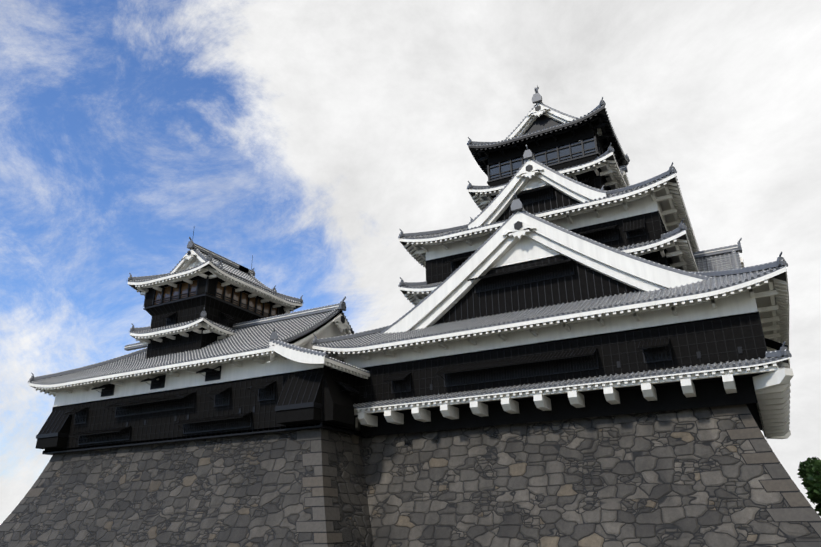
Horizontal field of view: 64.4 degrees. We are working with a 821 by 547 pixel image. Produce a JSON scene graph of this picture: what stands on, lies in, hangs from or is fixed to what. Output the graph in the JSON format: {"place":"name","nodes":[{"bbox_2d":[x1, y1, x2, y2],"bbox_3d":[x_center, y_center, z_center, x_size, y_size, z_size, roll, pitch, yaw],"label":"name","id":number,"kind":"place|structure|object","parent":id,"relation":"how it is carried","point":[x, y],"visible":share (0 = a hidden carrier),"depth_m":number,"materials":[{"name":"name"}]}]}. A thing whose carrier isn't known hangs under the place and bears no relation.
{"place":"outdoors","nodes":[
{"label":"outdoors","id":0,"kind":"place"},
{"bbox_2d":[0,0,820,524],"label":"sky","id":1,"kind":"structure","parent":0,"point":[301,138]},
{"label":"ground","id":2,"kind":"structure","parent":0,"visible":0},
{"bbox_2d":[0,428,373,546],"bbox_3d":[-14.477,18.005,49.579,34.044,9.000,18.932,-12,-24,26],"label":"stone base","id":3,"kind":"object","parent":2,"relation":"on","point":[300,488],"visible":0.88,"depth_m":42.38,"materials":[{"name":"grey stone"}]},
{"bbox_2d":[28,231,369,454],"bbox_3d":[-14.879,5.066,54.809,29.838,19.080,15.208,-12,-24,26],"label":"keep","id":4,"kind":"structure","parent":3,"relation":"on","point":[228,350],"depth_m":49.12,"materials":[{"name":"paint"}]},
{"bbox_2d":[362,404,820,546],"bbox_3d":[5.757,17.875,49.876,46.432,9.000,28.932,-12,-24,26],"label":"stone base","id":5,"kind":"object","parent":2,"relation":"on","point":[716,476],"visible":0.73,"depth_m":35.66,"materials":[{"name":"grey stone"}]},
{"bbox_2d":[311,85,793,439],"bbox_3d":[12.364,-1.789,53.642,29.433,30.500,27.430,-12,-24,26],"label":"keep","id":6,"kind":"structure","parent":5,"relation":"on","point":[571,273],"depth_m":41.77,"materials":[{"name":"paint"}]},
{"bbox_2d":[797,457,820,515],"bbox_3d":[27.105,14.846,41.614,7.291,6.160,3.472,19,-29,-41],"label":"tree","id":7,"kind":"object","parent":2,"relation":"on","point":[809,469],"visible":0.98,"depth_m":41.25,"materials":[{"name":"green plant"}]}
]}

